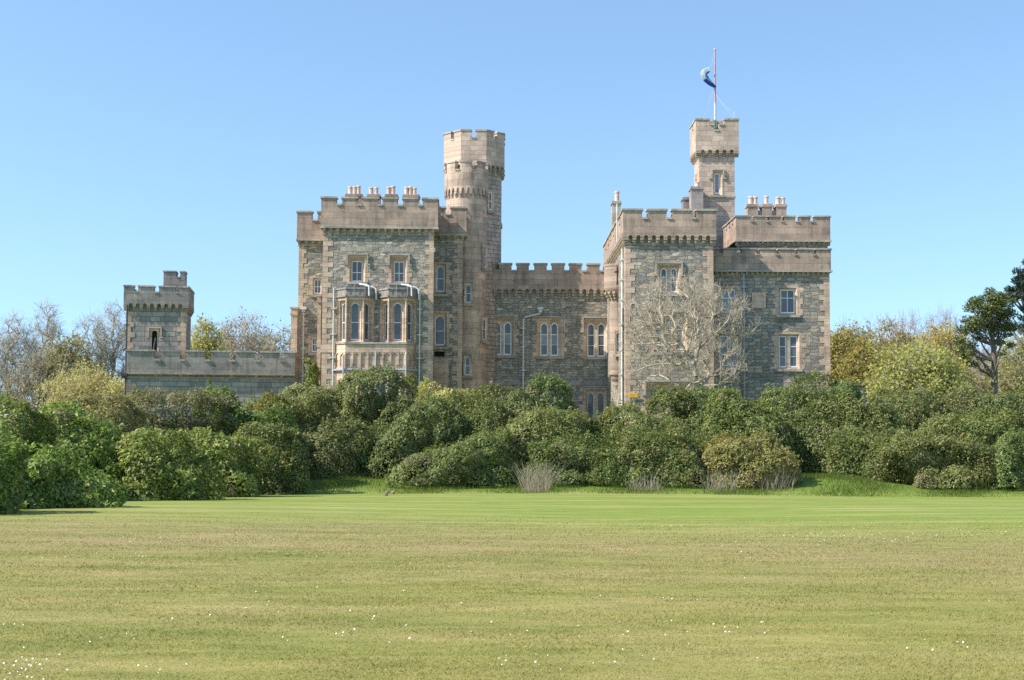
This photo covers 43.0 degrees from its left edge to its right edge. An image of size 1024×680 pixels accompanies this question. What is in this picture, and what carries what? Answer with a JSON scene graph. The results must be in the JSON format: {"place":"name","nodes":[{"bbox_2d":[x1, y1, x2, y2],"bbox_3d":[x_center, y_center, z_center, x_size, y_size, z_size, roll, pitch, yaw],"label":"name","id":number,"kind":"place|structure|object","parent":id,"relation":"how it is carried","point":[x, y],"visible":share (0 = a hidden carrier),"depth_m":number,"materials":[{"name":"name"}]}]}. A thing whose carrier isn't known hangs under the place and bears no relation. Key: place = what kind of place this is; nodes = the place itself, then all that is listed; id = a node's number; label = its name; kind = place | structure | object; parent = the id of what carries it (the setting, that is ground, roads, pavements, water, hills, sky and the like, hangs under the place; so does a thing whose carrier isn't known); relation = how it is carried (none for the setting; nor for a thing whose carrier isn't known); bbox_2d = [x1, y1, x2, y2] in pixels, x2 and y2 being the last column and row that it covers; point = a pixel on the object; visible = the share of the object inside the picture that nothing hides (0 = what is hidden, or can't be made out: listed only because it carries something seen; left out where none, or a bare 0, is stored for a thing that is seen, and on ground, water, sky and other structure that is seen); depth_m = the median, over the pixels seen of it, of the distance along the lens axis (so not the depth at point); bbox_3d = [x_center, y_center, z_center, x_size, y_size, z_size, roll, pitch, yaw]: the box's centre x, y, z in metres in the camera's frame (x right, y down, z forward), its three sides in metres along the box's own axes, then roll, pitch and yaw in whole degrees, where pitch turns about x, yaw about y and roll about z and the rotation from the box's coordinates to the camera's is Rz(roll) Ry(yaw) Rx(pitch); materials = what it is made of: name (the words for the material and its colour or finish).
{"place":"outdoors","nodes":[
{"label":"outdoors","id":0,"kind":"place"},
{"bbox_2d":[0,417,1023,679],"bbox_3d":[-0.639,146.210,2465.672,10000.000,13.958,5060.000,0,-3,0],"label":"lawn","id":1,"kind":"structure","parent":0,"point":[682,509],"depth_m":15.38,"materials":[{"name":"green plant"}]},
{"bbox_2d":[0,323,22,396],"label":"bare tree","id":2,"kind":"object","parent":1,"relation":"on","point":[6,359],"visible":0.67,"depth_m":116.30,"materials":[{"name":"grey plant"}]},
{"bbox_2d":[0,425,29,513],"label":"rhododendron","id":3,"kind":"object","parent":1,"relation":"on","point":[16,463],"visible":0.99,"depth_m":32.82,"materials":[{"name":"green plant"}]},
{"bbox_2d":[0,308,43,423],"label":"bare tree","id":4,"kind":"object","parent":1,"relation":"on","point":[17,336],"visible":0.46,"depth_m":117.88,"materials":[{"name":"grey plant"}]},
{"bbox_2d":[0,344,63,418],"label":"bare tree","id":5,"kind":"object","parent":1,"relation":"on","point":[25,385],"visible":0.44,"depth_m":109.29,"materials":[{"name":"grey plant"}]},
{"bbox_2d":[0,388,72,478],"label":"rhododendron","id":6,"kind":"object","parent":1,"relation":"on","point":[25,412],"visible":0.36,"depth_m":42.77,"materials":[{"name":"green plant"}]},
{"bbox_2d":[26,298,67,405],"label":"bare tree","id":7,"kind":"object","parent":1,"relation":"on","point":[50,334],"visible":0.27,"depth_m":122.01,"materials":[{"name":"grey plant"}]},
{"bbox_2d":[0,439,129,508],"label":"rhododendron","id":8,"kind":"object","parent":1,"relation":"on","point":[49,481],"visible":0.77,"depth_m":36.98,"materials":[{"name":"green plant"}]},
{"bbox_2d":[30,328,105,406],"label":"bare tree","id":9,"kind":"object","parent":1,"relation":"on","point":[63,352],"visible":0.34,"depth_m":111.23,"materials":[{"name":"plant"}]},
{"bbox_2d":[8,397,128,499],"bbox_3d":[-16.100,3.895,46.116,5.438,3.780,4.118,0,-3,0],"label":"rhododendron","id":10,"kind":"object","parent":1,"relation":"on","point":[85,441],"visible":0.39,"depth_m":45.49,"materials":[{"name":"green plant"}]},
{"bbox_2d":[31,355,122,429],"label":"spring tree","id":11,"kind":"object","parent":1,"relation":"on","point":[86,384],"visible":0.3,"depth_m":103.06,"materials":[{"name":"yellow plant"}]},
{"bbox_2d":[63,305,118,385],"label":"bare tree","id":12,"kind":"object","parent":1,"relation":"on","point":[102,353],"visible":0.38,"depth_m":124.00,"materials":[{"name":"grey plant"}]},
{"bbox_2d":[90,300,125,389],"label":"bare tree","id":13,"kind":"object","parent":1,"relation":"on","point":[119,342],"visible":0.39,"depth_m":125.54,"materials":[{"name":"grey plant"}]},
{"bbox_2d":[94,372,124,421],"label":"spring tree","id":14,"kind":"object","parent":1,"relation":"on","point":[117,387],"visible":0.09,"depth_m":101.52,"materials":[{"name":"yellow plant"}]},
{"bbox_2d":[51,389,173,461],"bbox_3d":[-16.880,4.205,52.901,6.300,4.451,5.045,0,-3,0],"label":"shrub","id":15,"kind":"object","parent":1,"relation":"on","point":[134,413],"visible":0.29,"depth_m":51.92,"materials":[{"name":"green plant"}]},
{"bbox_2d":[82,426,229,500],"bbox_3d":[-12.808,4.414,46.324,5.414,2.781,3.623,1,-4,-18],"label":"rhododendron","id":16,"kind":"object","parent":1,"relation":"on","point":[160,477],"visible":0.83,"depth_m":45.46,"materials":[{"name":"green plant"}]},
{"bbox_2d":[103,386,264,467],"bbox_3d":[-15.384,4.434,58.289,7.584,4.876,7.125,-2,-4,30],"label":"shrub","id":17,"kind":"object","parent":1,"relation":"on","point":[188,421],"visible":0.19,"depth_m":57.32,"materials":[{"name":"green plant"}]},
{"bbox_2d":[190,312,228,359],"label":"spring tree","id":18,"kind":"object","parent":1,"relation":"on","point":[208,344],"visible":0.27,"depth_m":111.65,"materials":[{"name":"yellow plant"}]},
{"bbox_2d":[178,425,276,496],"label":"rhododendron","id":19,"kind":"object","parent":1,"relation":"on","point":[241,479],"visible":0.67,"depth_m":51.41,"materials":[{"name":"green plant"}]},
{"bbox_2d":[216,306,275,359],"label":"bare tree","id":20,"kind":"object","parent":1,"relation":"on","point":[248,345],"visible":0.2,"depth_m":115.52,"materials":[{"name":"grey plant"}]},
{"bbox_2d":[189,377,304,468],"bbox_3d":[-12.758,4.350,59.636,6.233,5.275,5.155,0,-3,0],"label":"rhododendron","id":21,"kind":"object","parent":1,"relation":"on","point":[274,413],"visible":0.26,"depth_m":58.91,"materials":[{"name":"green plant"}]},
{"bbox_2d":[223,414,312,494],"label":"shrub","id":22,"kind":"object","parent":1,"relation":"on","point":[278,477],"visible":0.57,"depth_m":56.12,"materials":[{"name":"green plant"}]},
{"bbox_2d":[256,318,290,360],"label":"bare tree","id":23,"kind":"object","parent":1,"relation":"on","point":[283,348],"visible":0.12,"depth_m":113.88,"materials":[{"name":"grey plant"}]},
{"bbox_2d":[236,390,314,479],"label":"shrub","id":24,"kind":"object","parent":1,"relation":"on","point":[264,397],"visible":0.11,"depth_m":63.20,"materials":[{"name":"green plant"}]},
{"bbox_2d":[241,387,343,449],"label":"shrub","id":25,"kind":"object","parent":1,"relation":"on","point":[310,402],"visible":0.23,"depth_m":64.74,"materials":[{"name":"green plant"}]},
{"bbox_2d":[301,357,320,413],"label":"climbing shrub","id":26,"kind":"object","parent":1,"relation":"on","point":[313,370],"visible":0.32,"depth_m":93.25,"materials":[{"name":"green plant"}]},
{"bbox_2d":[278,382,355,434],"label":"shrub","id":27,"kind":"object","parent":1,"relation":"on","point":[292,390],"visible":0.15,"depth_m":68.04,"materials":[{"name":"green plant"}]},
{"bbox_2d":[275,414,382,478],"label":"shrub","id":28,"kind":"object","parent":1,"relation":"on","point":[331,457],"visible":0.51,"depth_m":62.81,"materials":[{"name":"green plant"}]},
{"bbox_2d":[311,414,411,475],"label":"shrub","id":29,"kind":"object","parent":1,"relation":"on","point":[377,437],"visible":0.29,"depth_m":63.98,"materials":[{"name":"green plant"}]},
{"bbox_2d":[335,360,430,454],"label":"shrub","id":30,"kind":"object","parent":1,"relation":"on","point":[373,409],"visible":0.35,"depth_m":66.61,"materials":[{"name":"green plant"}]},
{"bbox_2d":[360,391,469,478],"bbox_3d":[-4.628,4.686,64.035,5.645,4.394,4.165,0,-3,0],"label":"shrub","id":31,"kind":"object","parent":1,"relation":"on","point":[421,438],"visible":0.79,"depth_m":62.85,"materials":[{"name":"green plant"}]},
{"bbox_2d":[407,376,483,431],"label":"shrub","id":32,"kind":"object","parent":1,"relation":"on","point":[445,393],"visible":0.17,"depth_m":70.54,"materials":[{"name":"green plant"}]},
{"bbox_2d":[382,423,535,487],"bbox_3d":[-2.421,5.470,62.259,7.249,2.965,6.148,0,-3,0],"label":"shrub","id":33,"kind":"object","parent":1,"relation":"on","point":[480,465],"visible":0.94,"depth_m":60.38,"materials":[{"name":"green plant"}]},
{"bbox_2d":[120,114,832,425],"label":"castle","id":34,"kind":"structure","parent":1,"relation":"on","point":[431,288],"depth_m":90.85,"materials":[{"name":"stone"}]},
{"bbox_2d":[304,335,321,354],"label":"window","id":35,"kind":"structure","parent":34,"relation":"in","point":[311,340],"depth_m":95.70,"materials":[{"name":"stone"}]},
{"bbox_2d":[306,277,322,296],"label":"window","id":36,"kind":"structure","parent":34,"relation":"in","point":[315,284],"depth_m":95.98,"materials":[{"name":"stone"}]},
{"bbox_2d":[335,283,376,341],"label":"bay window","id":37,"kind":"structure","parent":34,"relation":"in","point":[355,305],"depth_m":89.51,"materials":[{"name":"stone"}]},
{"bbox_2d":[343,253,369,283],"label":"window","id":38,"kind":"structure","parent":34,"relation":"in","point":[356,268],"depth_m":90.48,"materials":[{"name":"stone"}]},
{"bbox_2d":[384,254,411,284],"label":"window","id":39,"kind":"structure","parent":34,"relation":"in","point":[398,271],"depth_m":90.59,"materials":[{"name":"stone"}]},
{"bbox_2d":[378,284,419,342],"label":"bay window","id":40,"kind":"structure","parent":34,"relation":"in","point":[397,302],"depth_m":89.62,"materials":[{"name":"stone"}]},
{"bbox_2d":[434,262,451,295],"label":"window","id":41,"kind":"structure","parent":34,"relation":"in","point":[442,272],"depth_m":94.10,"materials":[{"name":"stone"}]},
{"bbox_2d":[433,311,452,349],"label":"window","id":42,"kind":"structure","parent":34,"relation":"in","point":[442,326],"depth_m":93.94,"materials":[{"name":"stone"}]},
{"bbox_2d":[462,353,474,377],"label":"window","id":43,"kind":"structure","parent":34,"relation":"in","point":[467,358],"depth_m":95.03,"materials":[{"name":"glass"}]},
{"bbox_2d":[462,280,475,305],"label":"window","id":44,"kind":"structure","parent":34,"relation":"in","point":[468,287],"depth_m":95.38,"materials":[{"name":"stone"}]},
{"bbox_2d":[481,317,488,343],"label":"window","id":45,"kind":"structure","parent":34,"relation":"in","point":[483,319],"depth_m":96.01,"materials":[{"name":"stone"}]},
{"bbox_2d":[482,244,488,270],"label":"window","id":46,"kind":"structure","parent":34,"relation":"in","point":[484,247],"depth_m":96.45,"materials":[{"name":"stone"}]},
{"bbox_2d":[487,190,495,213],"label":"window","id":47,"kind":"structure","parent":34,"relation":"in","point":[490,201],"depth_m":98.38,"materials":[{"name":"stone"}]},
{"bbox_2d":[493,315,519,357],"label":"window","id":48,"kind":"structure","parent":34,"relation":"in","point":[507,324],"depth_m":98.33,"materials":[{"name":"stone"}]},
{"bbox_2d":[532,316,567,358],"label":"window","id":49,"kind":"structure","parent":34,"relation":"in","point":[549,337],"depth_m":98.31,"materials":[{"name":"stone"}]},
{"bbox_2d":[579,386,606,425],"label":"window","id":50,"kind":"structure","parent":34,"relation":"in","point":[594,398],"depth_m":98.07,"materials":[{"name":"stone"}]},
{"bbox_2d":[580,317,606,359],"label":"window","id":51,"kind":"structure","parent":34,"relation":"in","point":[594,329],"depth_m":98.35,"materials":[{"name":"stone"}]},
{"bbox_2d":[641,380,695,417],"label":"window","id":52,"kind":"structure","parent":34,"relation":"in","point":[647,394],"depth_m":81.98,"materials":[{"name":"stone"}]},
{"bbox_2d":[652,262,685,295],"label":"window","id":53,"kind":"structure","parent":34,"relation":"in","point":[665,268],"depth_m":82.54,"materials":[{"name":"stone"}]},
{"bbox_2d":[647,310,692,353],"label":"window","id":54,"kind":"structure","parent":34,"relation":"in","point":[668,317],"depth_m":82.36,"materials":[{"name":"stone"}]},
{"bbox_2d":[709,169,725,196],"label":"window","id":55,"kind":"structure","parent":34,"relation":"in","point":[717,177],"depth_m":92.89,"materials":[{"name":"stone"}]},
{"bbox_2d":[706,48,729,119],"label":"flagpole","id":56,"kind":"object","parent":34,"relation":"on","point":[715,95],"visible":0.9,"depth_m":94.64,"materials":[{"name":"metal"}]},
{"bbox_2d":[714,286,742,316],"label":"window","id":57,"kind":"structure","parent":34,"relation":"in","point":[737,290],"depth_m":84.02,"materials":[{"name":"stone"}]},
{"bbox_2d":[714,332,746,369],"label":"window","id":58,"kind":"structure","parent":34,"relation":"in","point":[717,364],"depth_m":83.82,"materials":[{"name":"glass"}]},
{"bbox_2d":[772,286,803,316],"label":"window","id":59,"kind":"structure","parent":34,"relation":"in","point":[787,301],"depth_m":83.96,"materials":[{"name":"stone"}]},
{"bbox_2d":[771,332,806,370],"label":"window","id":60,"kind":"structure","parent":34,"relation":"in","point":[787,349],"depth_m":83.82,"materials":[{"name":"stone"}]},
{"bbox_2d":[422,388,534,456],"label":"shrub","id":61,"kind":"object","parent":1,"relation":"on","point":[494,403],"visible":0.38,"depth_m":65.21,"materials":[{"name":"green plant"}]},
{"bbox_2d":[461,381,544,443],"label":"shrub","id":62,"kind":"object","parent":1,"relation":"on","point":[515,399],"visible":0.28,"depth_m":67.72,"materials":[{"name":"green plant"}]},
{"bbox_2d":[3,522,1005,679],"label":"daisies","id":63,"kind":"object","parent":1,"relation":"on","point":[409,637],"visible":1,"depth_m":10.20,"materials":[{"name":"white plant"}]},
{"bbox_2d":[507,458,571,492],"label":"dry grass tuft","id":64,"kind":"object","parent":1,"relation":"on","point":[543,484],"visible":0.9,"depth_m":58.06,"materials":[{"name":"plant"}]},
{"bbox_2d":[496,401,592,475],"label":"shrub","id":65,"kind":"object","parent":1,"relation":"on","point":[529,415],"visible":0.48,"depth_m":64.15,"materials":[{"name":"green plant"}]},
{"bbox_2d":[521,369,582,428],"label":"shrub","id":66,"kind":"object","parent":1,"relation":"on","point":[560,386],"visible":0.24,"depth_m":68.06,"materials":[{"name":"green plant"}]},
{"bbox_2d":[524,428,649,486],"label":"shrub","id":67,"kind":"object","parent":1,"relation":"on","point":[586,465],"visible":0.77,"depth_m":61.10,"materials":[{"name":"green plant"}]},
{"bbox_2d":[537,410,647,451],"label":"shrub","id":68,"kind":"object","parent":1,"relation":"on","point":[596,426],"visible":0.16,"depth_m":65.33,"materials":[{"name":"green plant"}]},
{"bbox_2d":[624,472,667,491],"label":"dry stalks","id":69,"kind":"object","parent":1,"relation":"on","point":[651,484],"visible":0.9,"depth_m":59.17,"materials":[{"name":"plant"}]},
{"bbox_2d":[590,399,703,451],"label":"shrub","id":70,"kind":"object","parent":1,"relation":"on","point":[641,417],"visible":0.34,"depth_m":64.98,"materials":[{"name":"green plant"}]},
{"bbox_2d":[595,423,728,487],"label":"shrub","id":71,"kind":"object","parent":1,"relation":"on","point":[679,466],"visible":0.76,"depth_m":60.97,"materials":[{"name":"green plant"}]},
{"bbox_2d":[642,382,702,446],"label":"shrub","id":72,"kind":"object","parent":1,"relation":"on","point":[657,398],"visible":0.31,"depth_m":68.19,"materials":[{"name":"green plant"}]},
{"bbox_2d":[616,269,762,412],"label":"bare tree","id":73,"kind":"object","parent":1,"relation":"on","point":[665,344],"visible":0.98,"depth_m":76.72,"materials":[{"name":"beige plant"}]},
{"bbox_2d":[668,384,751,448],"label":"shrub","id":74,"kind":"object","parent":1,"relation":"on","point":[693,421],"visible":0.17,"depth_m":68.00,"materials":[{"name":"green plant"}]},
{"bbox_2d":[698,468,756,490],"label":"dry stalks","id":75,"kind":"object","parent":1,"relation":"on","point":[719,483],"visible":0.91,"depth_m":59.77,"materials":[{"name":"plant"}]},
{"bbox_2d":[699,386,796,473],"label":"shrub","id":76,"kind":"object","parent":1,"relation":"on","point":[764,415],"visible":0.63,"depth_m":65.54,"materials":[{"name":"green plant"}]},
{"bbox_2d":[696,426,803,488],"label":"shrub","id":77,"kind":"object","parent":1,"relation":"on","point":[749,462],"visible":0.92,"depth_m":60.59,"materials":[{"name":"green plant"}]},
{"bbox_2d":[757,462,797,489],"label":"dry stalks","id":78,"kind":"object","parent":1,"relation":"on","point":[781,481],"visible":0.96,"depth_m":60.11,"materials":[{"name":"plant"}]},
{"bbox_2d":[750,382,830,467],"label":"shrub","id":79,"kind":"object","parent":1,"relation":"on","point":[806,397],"visible":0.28,"depth_m":68.42,"materials":[{"name":"green plant"}]},
{"bbox_2d":[774,368,865,428],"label":"shrub","id":80,"kind":"object","parent":1,"relation":"on","point":[854,390],"visible":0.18,"depth_m":71.09,"materials":[{"name":"green plant"}]},
{"bbox_2d":[785,385,913,472],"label":"shrub","id":81,"kind":"object","parent":1,"relation":"on","point":[816,450],"visible":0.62,"depth_m":66.47,"materials":[{"name":"green plant"}]},
{"bbox_2d":[830,319,880,384],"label":"spring tree","id":82,"kind":"object","parent":1,"relation":"on","point":[838,346],"visible":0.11,"depth_m":111.28,"materials":[{"name":"yellow plant"}]},
{"bbox_2d":[830,333,890,425],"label":"spring tree","id":83,"kind":"object","parent":1,"relation":"on","point":[850,372],"visible":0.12,"depth_m":105.75,"materials":[{"name":"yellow plant"}]},
{"bbox_2d":[860,310,907,344],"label":"bare tree","id":84,"kind":"object","parent":1,"relation":"on","point":[884,325],"visible":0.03,"depth_m":155.80,"materials":[{"name":"grey plant"}]},
{"bbox_2d":[823,425,948,481],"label":"shrub","id":85,"kind":"object","parent":1,"relation":"on","point":[862,461],"visible":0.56,"depth_m":63.81,"materials":[{"name":"green plant"}]},
{"bbox_2d":[826,382,949,434],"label":"shrub","id":86,"kind":"object","parent":1,"relation":"on","point":[909,410],"visible":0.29,"depth_m":68.01,"materials":[{"name":"green plant"}]},
{"bbox_2d":[856,316,920,377],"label":"spring tree","id":87,"kind":"object","parent":1,"relation":"on","point":[900,340],"visible":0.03,"depth_m":115.96,"materials":[{"name":"yellow plant"}]},
{"bbox_2d":[890,308,936,347],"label":"bare tree","id":88,"kind":"object","parent":1,"relation":"on","point":[914,324],"visible":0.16,"depth_m":152.53,"materials":[{"name":"grey plant"}]},
{"bbox_2d":[853,332,981,422],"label":"spring tree","id":89,"kind":"object","parent":1,"relation":"on","point":[921,367],"visible":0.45,"depth_m":79.81,"materials":[{"name":"green plant"}]},
{"bbox_2d":[865,423,1016,488],"bbox_3d":[20.576,5.562,62.854,6.911,3.138,5.745,0,-3,0],"label":"shrub","id":90,"kind":"object","parent":1,"relation":"on","point":[931,469],"visible":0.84,"depth_m":61.10,"materials":[{"name":"green plant"}]},
{"bbox_2d":[923,303,967,365],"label":"bare tree","id":91,"kind":"object","parent":1,"relation":"on","point":[946,319],"visible":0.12,"depth_m":158.39,"materials":[{"name":"grey plant"}]},
{"bbox_2d":[911,317,981,385],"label":"spring tree","id":92,"kind":"object","parent":1,"relation":"on","point":[938,336],"visible":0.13,"depth_m":117.30,"materials":[{"name":"yellow plant"}]},
{"bbox_2d":[914,385,1007,437],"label":"shrub","id":93,"kind":"object","parent":1,"relation":"on","point":[971,400],"visible":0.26,"depth_m":67.68,"materials":[{"name":"green plant"}]},
{"bbox_2d":[918,407,1023,464],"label":"shrub","id":94,"kind":"object","parent":1,"relation":"on","point":[940,421],"visible":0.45,"depth_m":63.94,"materials":[{"name":"green plant"}]},
{"bbox_2d":[953,323,997,389],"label":"bare tree","id":95,"kind":"object","parent":1,"relation":"on","point":[984,352],"visible":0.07,"depth_m":149.34,"materials":[{"name":"grey plant"}]},
{"bbox_2d":[959,359,1004,410],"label":"spring tree","id":96,"kind":"object","parent":1,"relation":"on","point":[984,385],"visible":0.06,"depth_m":83.52,"materials":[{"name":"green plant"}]},
{"bbox_2d":[944,424,1023,488],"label":"shrub","id":97,"kind":"object","parent":1,"relation":"on","point":[1015,473],"visible":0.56,"depth_m":61.25,"materials":[{"name":"green plant"}]},
{"bbox_2d":[953,286,1020,393],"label":"spreading pine","id":98,"kind":"object","parent":1,"relation":"on","point":[992,309],"visible":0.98,"depth_m":96.72,"materials":[{"name":"green plant"}]},
{"bbox_2d":[957,386,1023,441],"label":"shrub","id":99,"kind":"object","parent":1,"relation":"on","point":[1016,402],"visible":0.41,"depth_m":65.65,"materials":[{"name":"green plant"}]},
{"bbox_2d":[983,325,1023,415],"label":"spring tree","id":100,"kind":"object","parent":1,"relation":"on","point":[1009,374],"visible":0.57,"depth_m":105.40,"materials":[{"name":"green plant"}]},
{"bbox_2d":[987,259,1023,348],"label":"dark conifer","id":101,"kind":"object","parent":1,"relation":"on","point":[1016,291],"visible":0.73,"depth_m":112.21,"materials":[{"name":"green plant"}]},
{"bbox_2d":[0,0,1023,414],"label":"sky","id":102,"kind":"structure","parent":0,"point":[140,139],"materials":[{"name":"blue"}]},
{"bbox_2d":[296,472,1023,496],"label":"rough grass","id":103,"kind":"structure","parent":0,"point":[943,492],"depth_m":59.51,"materials":[{"name":"green plant"}]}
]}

